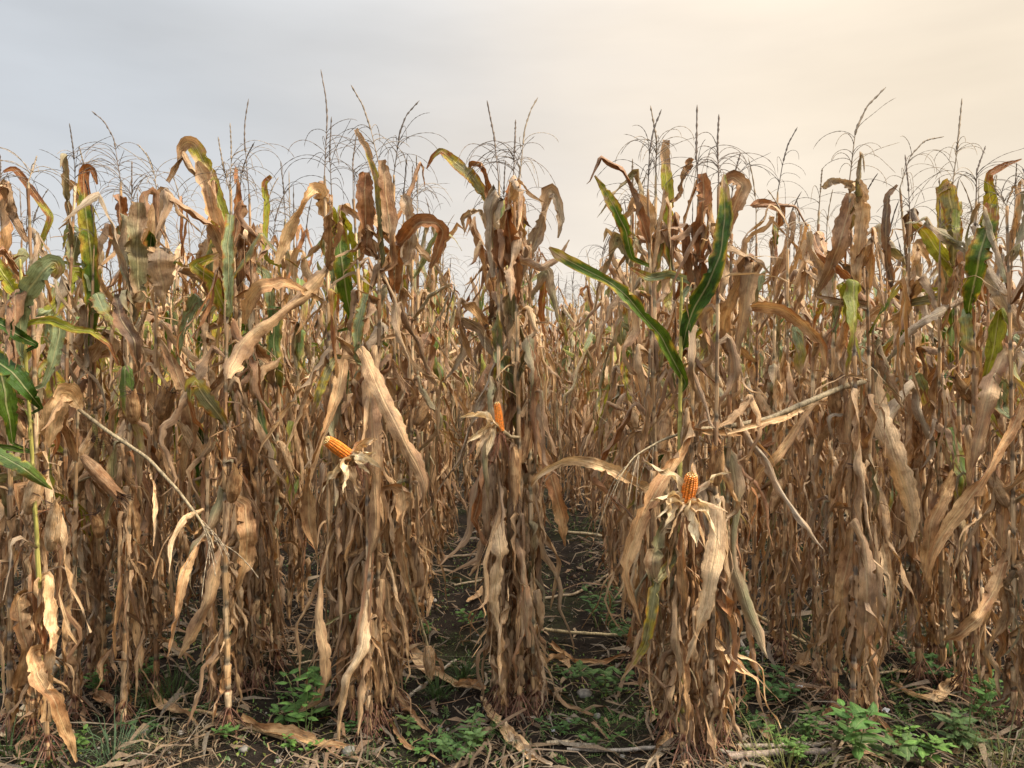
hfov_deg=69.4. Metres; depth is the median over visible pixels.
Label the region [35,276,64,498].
corn plant
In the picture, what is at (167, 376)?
corn plant
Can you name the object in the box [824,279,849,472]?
corn plant
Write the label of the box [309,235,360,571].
corn plant
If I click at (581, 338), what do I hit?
corn plant
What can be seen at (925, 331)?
corn plant
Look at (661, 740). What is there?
fallen leaf
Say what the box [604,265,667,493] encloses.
corn plant
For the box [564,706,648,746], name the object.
feathery weed
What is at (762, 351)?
corn plant
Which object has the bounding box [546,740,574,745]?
fallen stalk
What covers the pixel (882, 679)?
broadleaf weed
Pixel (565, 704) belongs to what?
fallen leaf
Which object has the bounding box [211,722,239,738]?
broadleaf weed
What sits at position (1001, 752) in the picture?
grass tuft
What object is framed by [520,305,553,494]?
corn plant
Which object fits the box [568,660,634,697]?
broadleaf weed
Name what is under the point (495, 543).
corn plant
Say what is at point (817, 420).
corn plant
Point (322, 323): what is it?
corn plant
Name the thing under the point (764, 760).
grass tuft
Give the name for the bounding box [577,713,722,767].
grass tuft
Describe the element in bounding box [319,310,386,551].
corn plant
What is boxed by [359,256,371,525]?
corn plant
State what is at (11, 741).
grass tuft
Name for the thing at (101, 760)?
grass tuft
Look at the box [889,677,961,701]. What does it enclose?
fallen leaf
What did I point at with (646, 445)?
corn plant
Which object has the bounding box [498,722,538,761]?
grass tuft
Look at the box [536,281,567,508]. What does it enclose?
corn plant
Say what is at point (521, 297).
corn plant
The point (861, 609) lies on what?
corn plant
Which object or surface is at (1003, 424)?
corn plant
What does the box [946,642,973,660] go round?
broadleaf weed
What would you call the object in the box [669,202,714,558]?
corn plant
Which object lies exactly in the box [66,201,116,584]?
corn plant
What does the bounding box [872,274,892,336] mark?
corn plant
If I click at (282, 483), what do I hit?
corn plant
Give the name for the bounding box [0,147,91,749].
corn plant
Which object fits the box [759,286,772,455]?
corn plant
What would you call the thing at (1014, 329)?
corn plant
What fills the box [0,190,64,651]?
corn plant
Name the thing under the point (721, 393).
corn plant
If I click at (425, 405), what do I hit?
corn plant
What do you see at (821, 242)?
corn plant
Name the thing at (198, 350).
corn plant
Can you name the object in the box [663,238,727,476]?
corn plant
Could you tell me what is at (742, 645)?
fallen stalk
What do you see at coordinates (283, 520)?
corn plant
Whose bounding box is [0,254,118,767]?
corn plant
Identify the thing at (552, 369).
corn plant
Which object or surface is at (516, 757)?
straw litter
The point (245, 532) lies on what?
corn plant
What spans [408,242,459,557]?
corn plant
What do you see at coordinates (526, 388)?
corn plant
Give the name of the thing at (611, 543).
corn plant
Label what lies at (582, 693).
stone
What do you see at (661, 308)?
corn plant
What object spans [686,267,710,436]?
corn plant
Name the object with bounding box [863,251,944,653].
corn plant
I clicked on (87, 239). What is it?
corn plant
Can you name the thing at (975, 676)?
broadleaf weed
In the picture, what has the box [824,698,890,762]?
broadleaf weed
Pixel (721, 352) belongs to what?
corn plant
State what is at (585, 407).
corn plant
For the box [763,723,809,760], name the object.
broadleaf weed
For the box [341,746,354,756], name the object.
stone
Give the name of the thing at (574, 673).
broadleaf weed
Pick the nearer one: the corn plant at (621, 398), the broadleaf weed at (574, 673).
the broadleaf weed at (574, 673)
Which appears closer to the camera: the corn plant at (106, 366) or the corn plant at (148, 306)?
the corn plant at (148, 306)
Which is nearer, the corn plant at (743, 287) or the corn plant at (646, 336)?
the corn plant at (743, 287)
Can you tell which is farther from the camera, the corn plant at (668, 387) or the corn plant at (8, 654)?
the corn plant at (668, 387)
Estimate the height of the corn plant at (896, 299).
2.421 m
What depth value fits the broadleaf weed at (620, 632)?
4.19 m
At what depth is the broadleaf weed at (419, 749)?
3.04 m
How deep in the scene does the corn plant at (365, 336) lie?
6.58 m
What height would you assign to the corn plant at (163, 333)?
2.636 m
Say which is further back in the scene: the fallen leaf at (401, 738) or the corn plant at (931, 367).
the corn plant at (931, 367)
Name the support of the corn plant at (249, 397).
on the ground
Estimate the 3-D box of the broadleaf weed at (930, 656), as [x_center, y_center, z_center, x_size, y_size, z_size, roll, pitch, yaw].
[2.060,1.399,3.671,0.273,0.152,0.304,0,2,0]
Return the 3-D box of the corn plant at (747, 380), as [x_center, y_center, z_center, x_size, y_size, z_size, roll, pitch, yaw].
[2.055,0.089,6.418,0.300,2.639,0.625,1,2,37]
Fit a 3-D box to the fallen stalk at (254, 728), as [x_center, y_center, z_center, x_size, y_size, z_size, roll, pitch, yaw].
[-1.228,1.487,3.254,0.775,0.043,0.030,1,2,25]
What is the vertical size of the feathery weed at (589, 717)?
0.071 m
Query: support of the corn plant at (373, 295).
on the ground
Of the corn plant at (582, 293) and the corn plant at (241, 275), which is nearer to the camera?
the corn plant at (241, 275)
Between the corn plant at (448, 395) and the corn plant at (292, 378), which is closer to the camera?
the corn plant at (292, 378)
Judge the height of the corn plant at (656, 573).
2.630 m
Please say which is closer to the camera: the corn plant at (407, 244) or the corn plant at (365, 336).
the corn plant at (407, 244)
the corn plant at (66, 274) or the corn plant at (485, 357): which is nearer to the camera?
the corn plant at (66, 274)
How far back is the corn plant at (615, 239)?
3.82 m
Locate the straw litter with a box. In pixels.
[0,467,1023,767]
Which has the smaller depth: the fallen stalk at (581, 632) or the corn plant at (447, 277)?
the fallen stalk at (581, 632)
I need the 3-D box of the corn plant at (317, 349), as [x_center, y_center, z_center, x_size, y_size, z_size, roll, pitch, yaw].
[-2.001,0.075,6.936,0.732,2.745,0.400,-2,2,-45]
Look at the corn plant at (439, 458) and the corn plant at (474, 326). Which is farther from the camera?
the corn plant at (439, 458)
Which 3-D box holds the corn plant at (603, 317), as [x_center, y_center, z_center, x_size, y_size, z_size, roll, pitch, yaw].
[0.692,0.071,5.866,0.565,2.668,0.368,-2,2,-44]
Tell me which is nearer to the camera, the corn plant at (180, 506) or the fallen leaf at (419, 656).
the fallen leaf at (419, 656)
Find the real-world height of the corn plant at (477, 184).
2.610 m
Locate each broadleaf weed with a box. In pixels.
[73,724,91,748]
[83,664,107,691]
[117,715,164,729]
[130,708,147,719]
[138,654,163,679]
[188,702,212,716]
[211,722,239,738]
[269,694,311,724]
[275,666,331,732]
[276,692,291,699]
[280,733,323,753]
[309,705,330,715]
[343,711,364,732]
[395,714,420,737]
[412,733,446,754]
[419,621,433,637]
[429,727,462,762]
[434,703,488,766]
[455,608,486,626]
[459,719,484,747]
[534,715,580,735]
[553,664,582,681]
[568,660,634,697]
[577,730,626,747]
[579,580,622,627]
[602,611,631,638]
[602,687,627,695]
[652,708,679,728]
[736,693,754,702]
[737,643,759,679]
[743,662,785,696]
[744,709,767,727]
[760,680,800,705]
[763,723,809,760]
[794,714,849,747]
[802,702,832,731]
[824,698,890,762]
[830,727,935,760]
[876,620,904,648]
[880,678,890,686]
[883,725,908,739]
[890,643,956,677]
[898,725,958,765]
[931,707,990,749]
[945,702,968,712]
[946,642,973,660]
[959,729,1004,749]
[962,678,1009,721]
[969,666,1002,691]
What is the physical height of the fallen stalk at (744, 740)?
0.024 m
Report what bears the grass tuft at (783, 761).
on the ground
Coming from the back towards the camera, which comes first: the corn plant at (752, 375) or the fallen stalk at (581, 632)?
the corn plant at (752, 375)
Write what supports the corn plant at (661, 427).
on the ground
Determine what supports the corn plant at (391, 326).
on the ground
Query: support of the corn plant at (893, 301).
on the ground
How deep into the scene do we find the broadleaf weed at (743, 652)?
3.73 m
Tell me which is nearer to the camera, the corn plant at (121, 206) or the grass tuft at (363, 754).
the grass tuft at (363, 754)
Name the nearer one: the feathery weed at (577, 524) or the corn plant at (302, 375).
the corn plant at (302, 375)
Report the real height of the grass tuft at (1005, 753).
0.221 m
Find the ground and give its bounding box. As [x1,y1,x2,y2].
[0,363,1023,767]
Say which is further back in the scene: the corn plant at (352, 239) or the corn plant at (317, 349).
the corn plant at (317, 349)
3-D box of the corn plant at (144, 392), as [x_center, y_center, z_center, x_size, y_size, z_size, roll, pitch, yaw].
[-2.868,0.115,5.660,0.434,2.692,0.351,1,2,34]
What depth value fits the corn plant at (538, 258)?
5.44 m
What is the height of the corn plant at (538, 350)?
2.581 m
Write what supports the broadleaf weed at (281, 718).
on the ground
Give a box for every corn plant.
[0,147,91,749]
[0,155,82,744]
[0,181,28,665]
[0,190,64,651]
[0,232,40,594]
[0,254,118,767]
[0,289,54,443]
[0,295,44,527]
[2,293,16,514]
[3,147,167,692]
[4,193,53,636]
[12,213,57,582]
[18,123,130,695]
[25,239,71,528]
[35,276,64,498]
[35,290,54,476]
[35,297,54,502]
[39,382,258,727]
[45,267,102,471]
[48,177,144,679]
[49,229,105,530]
[58,277,119,528]
[62,162,187,732]
[63,246,120,588]
[63,274,101,425]
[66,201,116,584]
[70,111,168,688]
[71,192,188,643]
[76,232,119,523]
[90,173,175,626]
[99,249,129,581]
[102,261,121,432]
[108,213,176,562]
[109,188,195,662]
[111,234,190,620]
[112,145,215,704]
[115,267,128,425]
[119,296,175,509]
[121,321,150,474]
[128,235,180,549]
[145,300,192,453]
[148,213,228,593]
[151,224,197,601]
[152,291,187,513]
[155,137,303,742]
[158,168,203,612]
[160,241,188,551]
[161,227,201,547]
[165,124,305,696]
[168,287,181,430]
[169,224,222,568]
[172,276,202,504]
[174,136,281,704]
[176,162,312,676]
[178,287,214,438]
[179,283,199,509]
[179,284,209,461]
[186,237,223,522]
[186,302,237,537]
[188,225,275,570]
[199,142,276,683]
[202,99,306,696]
[211,313,245,540]
[212,188,303,627]
[214,300,236,447]
[219,235,288,664]
[222,71,373,728]
[232,177,308,649]
[246,228,277,474]
[250,178,313,601]
[256,260,427,746]
[259,184,324,611]
[260,230,305,539]
[264,248,286,525]
[271,249,322,521]
[273,198,315,619]
[275,265,319,507]
[282,117,377,714]
[284,277,325,550]
[308,250,334,504]
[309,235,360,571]
[309,270,333,500]
[317,227,343,498]
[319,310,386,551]
[322,85,455,737]
[322,136,406,689]
[339,308,383,502]
[341,261,376,551]
[342,278,389,379]
[349,211,428,620]
[350,100,456,715]
[357,280,390,497]
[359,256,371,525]
[361,257,392,377]
[370,279,396,521]
[370,293,410,515]
[374,165,461,659]
[376,239,388,369]
[381,158,450,625]
[382,304,397,479]
[384,156,457,647]
[384,233,444,595]
[388,227,441,578]
[396,199,462,580]
[396,283,422,489]
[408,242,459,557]
[410,263,460,609]
[415,255,453,458]
[419,252,469,564]
[426,148,554,698]
[426,214,468,557]
[426,252,471,535]
[435,240,537,713]
[436,159,567,666]
[436,260,465,540]
[444,101,545,723]
[453,288,476,508]
[455,256,488,536]
[460,120,569,726]
[462,292,490,499]
[464,98,573,709]
[472,282,502,476]
[473,170,556,432]
[474,241,574,717]
[482,306,549,521]
[492,208,541,470]
[508,229,560,443]
[520,254,561,536]
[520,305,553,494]
[522,229,554,518]
[531,109,707,743]
[532,284,554,429]
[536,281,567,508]
[543,272,577,497]
[547,272,598,503]
[548,174,733,767]
[554,297,590,513]
[560,285,602,520]
[562,268,617,549]
[564,274,640,591]
[568,234,614,525]
[573,250,593,493]
[576,275,606,517]
[578,226,621,551]
[578,308,666,543]
[581,158,678,668]
[590,210,658,535]
[596,317,935,716]
[597,105,720,730]
[597,183,678,646]
[597,200,634,579]
[599,307,617,533]
[600,270,614,380]
[601,174,681,623]
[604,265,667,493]
[605,200,678,613]
[607,263,628,598]
[609,252,626,564]
[617,222,675,683]
[620,106,755,762]
[621,265,664,467]
[623,305,666,448]
[629,153,827,749]
[631,140,775,707]
[642,301,660,466]
[646,256,688,491]
[646,265,662,458]
[649,115,797,767]
[659,248,693,476]
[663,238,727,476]
[664,261,687,457]
[665,212,758,508]
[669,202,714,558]
[684,257,733,483]
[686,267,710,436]
[711,286,752,603]
[711,311,750,545]
[714,246,740,445]
[714,256,759,502]
[720,241,754,508]
[721,158,795,621]
[723,236,794,527]
[724,217,772,573]
[725,287,771,497]
[732,247,768,539]
[744,127,808,647]
[745,227,826,545]
[747,276,816,517]
[749,191,820,634]
[752,189,828,668]
[758,247,830,564]
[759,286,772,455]
[763,284,791,510]
[767,190,849,589]
[774,169,853,695]
[781,202,819,567]
[789,203,819,548]
[789,266,836,515]
[796,273,858,707]
[800,294,859,516]
[802,193,923,728]
[804,173,928,607]
[813,87,907,731]
[817,316,849,482]
[823,255,881,599]
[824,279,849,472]
[829,276,898,484]
[835,229,871,520]
[844,247,903,529]
[858,201,919,597]
[859,247,900,550]
[861,249,914,489]
[862,230,946,551]
[863,155,964,689]
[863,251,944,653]
[867,136,964,668]
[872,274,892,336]
[882,178,994,690]
[890,269,925,498]
[893,99,1009,701]
[899,257,934,452]
[905,146,1023,720]
[913,179,984,590]
[914,276,967,509]
[917,276,937,529]
[921,260,943,499]
[926,168,1023,737]
[926,181,1017,598]
[926,282,943,488]
[927,180,1011,611]
[942,173,1023,741]
[944,307,986,549]
[961,254,1020,523]
[962,215,1023,574]
[964,174,1023,630]
[978,306,986,464]
[979,163,1023,648]
[983,233,1023,576]
[997,225,1023,565]
[1002,329,1023,600]
[1012,243,1023,539]
[1012,303,1023,375]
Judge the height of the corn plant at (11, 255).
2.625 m
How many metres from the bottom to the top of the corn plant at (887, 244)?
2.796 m
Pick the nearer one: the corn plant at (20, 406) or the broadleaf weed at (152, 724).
the broadleaf weed at (152, 724)
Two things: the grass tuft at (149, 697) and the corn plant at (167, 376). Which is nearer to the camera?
the grass tuft at (149, 697)
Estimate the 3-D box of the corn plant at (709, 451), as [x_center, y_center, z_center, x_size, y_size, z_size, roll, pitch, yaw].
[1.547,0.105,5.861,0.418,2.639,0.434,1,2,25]
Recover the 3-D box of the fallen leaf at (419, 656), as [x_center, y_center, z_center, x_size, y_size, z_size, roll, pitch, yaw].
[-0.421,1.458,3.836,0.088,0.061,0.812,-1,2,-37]
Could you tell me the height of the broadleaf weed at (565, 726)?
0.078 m
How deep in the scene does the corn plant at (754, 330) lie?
7.63 m
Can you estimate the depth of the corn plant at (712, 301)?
5.38 m
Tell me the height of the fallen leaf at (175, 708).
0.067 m
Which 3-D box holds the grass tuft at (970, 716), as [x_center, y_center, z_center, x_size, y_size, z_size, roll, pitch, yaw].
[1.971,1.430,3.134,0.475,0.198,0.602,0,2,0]
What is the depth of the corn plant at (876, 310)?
5.56 m
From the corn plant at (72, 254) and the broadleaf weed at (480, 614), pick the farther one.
the broadleaf weed at (480, 614)
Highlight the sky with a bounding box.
[0,0,1023,362]
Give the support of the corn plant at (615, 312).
on the ground
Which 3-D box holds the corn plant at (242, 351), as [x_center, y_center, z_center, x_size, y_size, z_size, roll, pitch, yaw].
[-0.826,0.070,3.221,0.491,2.962,0.722,1,2,24]
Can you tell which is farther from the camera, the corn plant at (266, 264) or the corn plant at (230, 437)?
the corn plant at (230, 437)
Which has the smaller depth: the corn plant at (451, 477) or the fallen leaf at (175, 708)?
the fallen leaf at (175, 708)
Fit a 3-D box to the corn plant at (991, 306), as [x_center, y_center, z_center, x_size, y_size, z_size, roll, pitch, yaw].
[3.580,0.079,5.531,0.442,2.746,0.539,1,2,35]
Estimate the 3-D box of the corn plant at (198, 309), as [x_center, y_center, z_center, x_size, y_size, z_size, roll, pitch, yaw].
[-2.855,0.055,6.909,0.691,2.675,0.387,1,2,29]
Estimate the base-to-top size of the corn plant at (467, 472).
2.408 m
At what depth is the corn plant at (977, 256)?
3.34 m
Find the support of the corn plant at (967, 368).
on the ground
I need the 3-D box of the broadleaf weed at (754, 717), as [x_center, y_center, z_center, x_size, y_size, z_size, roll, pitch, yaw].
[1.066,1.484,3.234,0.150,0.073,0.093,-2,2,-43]
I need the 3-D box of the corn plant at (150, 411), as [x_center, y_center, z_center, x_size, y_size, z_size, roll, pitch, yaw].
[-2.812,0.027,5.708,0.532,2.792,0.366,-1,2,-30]
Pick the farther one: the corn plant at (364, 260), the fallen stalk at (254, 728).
the corn plant at (364, 260)
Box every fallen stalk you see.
[0,653,62,740]
[153,650,193,659]
[183,708,302,745]
[296,657,331,664]
[388,659,456,713]
[445,553,475,557]
[454,579,481,585]
[544,627,627,636]
[545,573,607,599]
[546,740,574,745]
[555,530,618,542]
[567,744,736,753]
[726,713,769,762]
[726,747,848,759]
[735,740,845,748]
[737,631,786,635]
[740,639,759,674]
[757,613,806,643]
[880,669,911,674]
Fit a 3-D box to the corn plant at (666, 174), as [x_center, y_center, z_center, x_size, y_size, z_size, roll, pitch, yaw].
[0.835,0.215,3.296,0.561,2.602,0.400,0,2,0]
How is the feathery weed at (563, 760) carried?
on the ground
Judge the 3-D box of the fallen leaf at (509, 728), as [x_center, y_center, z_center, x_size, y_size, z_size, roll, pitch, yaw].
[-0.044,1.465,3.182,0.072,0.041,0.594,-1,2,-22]
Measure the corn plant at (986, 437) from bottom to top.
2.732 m
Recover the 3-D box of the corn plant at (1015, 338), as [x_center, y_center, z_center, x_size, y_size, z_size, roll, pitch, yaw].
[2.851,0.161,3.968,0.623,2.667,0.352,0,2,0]
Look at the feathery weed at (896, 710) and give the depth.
3.30 m
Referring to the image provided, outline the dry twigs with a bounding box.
[0,491,1023,767]
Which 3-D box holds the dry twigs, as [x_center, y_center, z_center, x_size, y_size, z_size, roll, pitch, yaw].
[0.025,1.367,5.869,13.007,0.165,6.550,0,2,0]
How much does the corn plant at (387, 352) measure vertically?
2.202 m
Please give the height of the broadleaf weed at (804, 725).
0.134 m
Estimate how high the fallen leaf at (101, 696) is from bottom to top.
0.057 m
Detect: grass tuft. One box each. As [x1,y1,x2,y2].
[0,703,75,766]
[38,696,179,767]
[91,704,239,767]
[98,640,208,711]
[104,670,187,713]
[148,718,236,756]
[334,730,395,767]
[406,670,455,703]
[442,655,484,681]
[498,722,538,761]
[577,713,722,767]
[699,734,818,767]
[716,699,871,767]
[898,689,1020,754]
[901,685,1023,767]
[942,725,1023,767]
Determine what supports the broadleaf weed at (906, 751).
on the ground
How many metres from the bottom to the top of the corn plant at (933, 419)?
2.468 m
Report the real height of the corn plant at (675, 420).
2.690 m
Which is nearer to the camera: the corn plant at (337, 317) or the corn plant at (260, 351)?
the corn plant at (260, 351)
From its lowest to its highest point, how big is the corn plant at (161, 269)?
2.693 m
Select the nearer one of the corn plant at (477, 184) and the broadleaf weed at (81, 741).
the broadleaf weed at (81, 741)
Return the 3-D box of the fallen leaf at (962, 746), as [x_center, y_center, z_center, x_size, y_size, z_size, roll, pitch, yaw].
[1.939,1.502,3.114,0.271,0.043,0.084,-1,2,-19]
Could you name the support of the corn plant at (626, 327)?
on the ground
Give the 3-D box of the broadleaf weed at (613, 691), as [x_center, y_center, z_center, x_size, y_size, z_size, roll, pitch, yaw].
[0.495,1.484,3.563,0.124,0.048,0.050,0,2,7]
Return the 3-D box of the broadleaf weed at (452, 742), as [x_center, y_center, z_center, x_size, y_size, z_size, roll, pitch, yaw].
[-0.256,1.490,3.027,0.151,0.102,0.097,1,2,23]
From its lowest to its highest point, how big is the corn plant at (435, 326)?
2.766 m
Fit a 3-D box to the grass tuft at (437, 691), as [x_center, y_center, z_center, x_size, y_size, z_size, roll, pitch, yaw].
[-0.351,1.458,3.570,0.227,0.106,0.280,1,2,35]
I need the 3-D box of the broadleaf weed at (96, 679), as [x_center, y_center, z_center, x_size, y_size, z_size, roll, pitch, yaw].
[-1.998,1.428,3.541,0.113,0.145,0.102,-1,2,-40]
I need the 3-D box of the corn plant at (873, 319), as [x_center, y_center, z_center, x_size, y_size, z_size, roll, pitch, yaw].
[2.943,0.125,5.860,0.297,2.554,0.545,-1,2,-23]
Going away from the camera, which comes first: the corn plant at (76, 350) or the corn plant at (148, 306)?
the corn plant at (148, 306)
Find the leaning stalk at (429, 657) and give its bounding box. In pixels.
[404,550,443,683]
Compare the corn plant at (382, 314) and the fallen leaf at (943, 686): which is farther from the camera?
the corn plant at (382, 314)
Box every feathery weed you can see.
[3,726,97,767]
[422,706,481,736]
[439,716,503,766]
[485,739,528,767]
[527,728,604,767]
[544,696,633,737]
[545,507,600,530]
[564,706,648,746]
[715,680,779,725]
[725,709,811,749]
[840,660,915,685]
[871,701,941,741]
[877,681,929,707]
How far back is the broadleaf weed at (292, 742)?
3.03 m
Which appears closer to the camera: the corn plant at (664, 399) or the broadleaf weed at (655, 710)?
the broadleaf weed at (655, 710)
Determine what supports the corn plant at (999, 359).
on the ground
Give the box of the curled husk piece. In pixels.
[797,652,808,661]
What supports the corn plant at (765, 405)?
on the ground
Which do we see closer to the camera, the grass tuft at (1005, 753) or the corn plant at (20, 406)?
the grass tuft at (1005, 753)
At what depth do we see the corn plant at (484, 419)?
4.45 m
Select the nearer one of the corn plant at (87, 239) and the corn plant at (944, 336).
the corn plant at (87, 239)
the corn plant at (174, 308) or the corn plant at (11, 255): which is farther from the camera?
the corn plant at (174, 308)
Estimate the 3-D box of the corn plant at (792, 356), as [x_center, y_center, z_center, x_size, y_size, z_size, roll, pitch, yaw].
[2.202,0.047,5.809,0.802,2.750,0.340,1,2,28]
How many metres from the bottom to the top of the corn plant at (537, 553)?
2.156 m
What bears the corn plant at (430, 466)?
on the ground
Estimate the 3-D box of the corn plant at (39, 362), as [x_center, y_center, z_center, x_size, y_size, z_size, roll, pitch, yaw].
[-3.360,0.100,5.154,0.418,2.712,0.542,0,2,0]
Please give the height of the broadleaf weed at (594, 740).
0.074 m
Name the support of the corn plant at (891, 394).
on the ground
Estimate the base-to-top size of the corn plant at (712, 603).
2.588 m
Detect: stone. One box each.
[237,745,247,752]
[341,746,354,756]
[577,689,591,697]
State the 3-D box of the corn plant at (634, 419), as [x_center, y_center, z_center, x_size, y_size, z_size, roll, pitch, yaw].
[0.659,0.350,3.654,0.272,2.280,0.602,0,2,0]
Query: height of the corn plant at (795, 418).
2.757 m
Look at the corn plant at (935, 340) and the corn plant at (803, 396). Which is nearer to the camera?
the corn plant at (803, 396)
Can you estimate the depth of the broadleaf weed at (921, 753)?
2.92 m
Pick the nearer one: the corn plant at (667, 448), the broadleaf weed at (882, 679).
the broadleaf weed at (882, 679)
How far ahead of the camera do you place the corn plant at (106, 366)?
6.72 m
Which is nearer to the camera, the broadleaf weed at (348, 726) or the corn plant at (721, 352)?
the broadleaf weed at (348, 726)
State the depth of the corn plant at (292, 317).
7.47 m
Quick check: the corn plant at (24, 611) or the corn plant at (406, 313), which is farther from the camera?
the corn plant at (406, 313)
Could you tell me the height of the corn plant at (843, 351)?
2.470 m
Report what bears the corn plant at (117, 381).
on the ground
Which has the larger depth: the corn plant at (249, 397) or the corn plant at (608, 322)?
the corn plant at (608, 322)
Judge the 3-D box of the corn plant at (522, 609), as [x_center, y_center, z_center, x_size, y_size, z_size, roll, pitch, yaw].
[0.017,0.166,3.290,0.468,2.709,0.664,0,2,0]
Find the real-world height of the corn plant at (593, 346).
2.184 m
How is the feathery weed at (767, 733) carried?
on the ground
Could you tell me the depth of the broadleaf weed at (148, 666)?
3.71 m
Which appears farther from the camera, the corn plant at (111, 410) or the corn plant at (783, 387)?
the corn plant at (111, 410)
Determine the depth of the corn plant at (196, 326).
7.88 m
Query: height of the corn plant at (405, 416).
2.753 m
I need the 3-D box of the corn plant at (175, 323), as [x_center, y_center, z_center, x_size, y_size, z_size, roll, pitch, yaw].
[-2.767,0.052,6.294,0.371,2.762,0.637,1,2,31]
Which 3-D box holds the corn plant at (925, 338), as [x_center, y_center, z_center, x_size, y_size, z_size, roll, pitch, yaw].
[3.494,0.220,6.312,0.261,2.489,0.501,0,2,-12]
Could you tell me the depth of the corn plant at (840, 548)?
3.43 m
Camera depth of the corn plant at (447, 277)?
5.93 m
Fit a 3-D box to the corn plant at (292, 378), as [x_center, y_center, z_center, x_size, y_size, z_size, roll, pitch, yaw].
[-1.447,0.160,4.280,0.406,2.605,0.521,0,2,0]
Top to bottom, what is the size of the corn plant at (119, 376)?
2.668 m
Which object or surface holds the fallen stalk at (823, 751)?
on the ground
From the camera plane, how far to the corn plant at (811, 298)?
7.44 m
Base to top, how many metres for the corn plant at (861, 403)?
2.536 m
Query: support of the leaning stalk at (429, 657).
on the ground
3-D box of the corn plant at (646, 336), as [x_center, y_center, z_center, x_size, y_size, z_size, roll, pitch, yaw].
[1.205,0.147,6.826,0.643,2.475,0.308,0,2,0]
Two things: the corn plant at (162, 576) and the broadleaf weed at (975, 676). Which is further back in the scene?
the corn plant at (162, 576)
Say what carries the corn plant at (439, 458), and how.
on the ground
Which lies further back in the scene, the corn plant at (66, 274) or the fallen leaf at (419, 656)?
the corn plant at (66, 274)
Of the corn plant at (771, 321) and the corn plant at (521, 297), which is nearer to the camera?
the corn plant at (521, 297)
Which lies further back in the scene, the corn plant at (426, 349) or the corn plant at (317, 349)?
the corn plant at (317, 349)
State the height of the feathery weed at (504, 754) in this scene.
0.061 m
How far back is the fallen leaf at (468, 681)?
3.60 m
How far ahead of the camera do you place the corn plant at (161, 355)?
6.56 m
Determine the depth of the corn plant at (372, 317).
7.39 m
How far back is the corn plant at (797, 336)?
4.25 m
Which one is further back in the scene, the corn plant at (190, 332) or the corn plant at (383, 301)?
the corn plant at (190, 332)
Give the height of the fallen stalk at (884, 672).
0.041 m
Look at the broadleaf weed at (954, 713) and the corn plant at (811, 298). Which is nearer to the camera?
the broadleaf weed at (954, 713)
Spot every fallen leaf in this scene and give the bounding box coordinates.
[88,688,133,715]
[137,692,198,724]
[241,713,352,747]
[296,688,319,722]
[383,717,445,765]
[398,690,431,733]
[409,645,480,689]
[426,585,433,616]
[452,678,486,689]
[466,586,482,601]
[480,696,536,759]
[507,731,552,765]
[539,677,593,715]
[547,652,570,667]
[549,641,629,663]
[651,720,674,756]
[758,712,774,740]
[788,659,811,672]
[821,702,854,732]
[849,688,900,744]
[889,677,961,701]
[893,668,940,680]
[952,731,1003,753]
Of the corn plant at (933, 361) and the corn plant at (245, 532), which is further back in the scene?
the corn plant at (933, 361)
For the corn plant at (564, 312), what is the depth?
7.84 m
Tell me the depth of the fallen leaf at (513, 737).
2.97 m
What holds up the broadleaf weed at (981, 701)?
on the ground
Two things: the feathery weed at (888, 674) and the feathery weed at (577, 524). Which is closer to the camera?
the feathery weed at (888, 674)
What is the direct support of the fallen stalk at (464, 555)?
on the ground
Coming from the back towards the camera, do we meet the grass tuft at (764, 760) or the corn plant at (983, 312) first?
the corn plant at (983, 312)
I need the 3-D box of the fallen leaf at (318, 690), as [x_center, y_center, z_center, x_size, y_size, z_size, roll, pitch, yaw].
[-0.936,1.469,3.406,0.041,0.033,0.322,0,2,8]
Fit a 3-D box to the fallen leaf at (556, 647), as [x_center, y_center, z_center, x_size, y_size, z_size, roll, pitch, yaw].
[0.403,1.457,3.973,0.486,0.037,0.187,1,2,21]
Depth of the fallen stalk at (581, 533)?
6.45 m
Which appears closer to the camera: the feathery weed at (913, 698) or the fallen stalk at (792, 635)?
the feathery weed at (913, 698)
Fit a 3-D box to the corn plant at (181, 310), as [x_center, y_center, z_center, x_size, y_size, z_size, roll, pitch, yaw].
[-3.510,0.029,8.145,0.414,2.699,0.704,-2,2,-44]
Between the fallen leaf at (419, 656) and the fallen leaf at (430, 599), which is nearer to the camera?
the fallen leaf at (419, 656)
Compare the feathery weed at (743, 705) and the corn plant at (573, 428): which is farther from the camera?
the corn plant at (573, 428)
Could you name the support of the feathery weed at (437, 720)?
on the ground
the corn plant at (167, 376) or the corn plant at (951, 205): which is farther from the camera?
the corn plant at (167, 376)
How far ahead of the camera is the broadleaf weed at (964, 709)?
3.35 m
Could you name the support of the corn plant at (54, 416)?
on the ground
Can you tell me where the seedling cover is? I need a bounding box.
[0,527,1023,767]
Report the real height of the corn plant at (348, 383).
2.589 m
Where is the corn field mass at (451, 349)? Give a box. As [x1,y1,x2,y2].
[0,255,1022,497]
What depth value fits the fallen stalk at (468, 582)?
5.37 m
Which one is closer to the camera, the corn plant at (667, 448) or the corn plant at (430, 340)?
the corn plant at (430, 340)
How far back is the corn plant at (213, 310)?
4.89 m
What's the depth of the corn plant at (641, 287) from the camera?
4.58 m
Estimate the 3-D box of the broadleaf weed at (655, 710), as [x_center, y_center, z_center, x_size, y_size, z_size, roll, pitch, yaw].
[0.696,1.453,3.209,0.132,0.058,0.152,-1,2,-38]
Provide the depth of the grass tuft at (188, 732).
3.12 m
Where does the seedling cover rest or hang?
on the ground

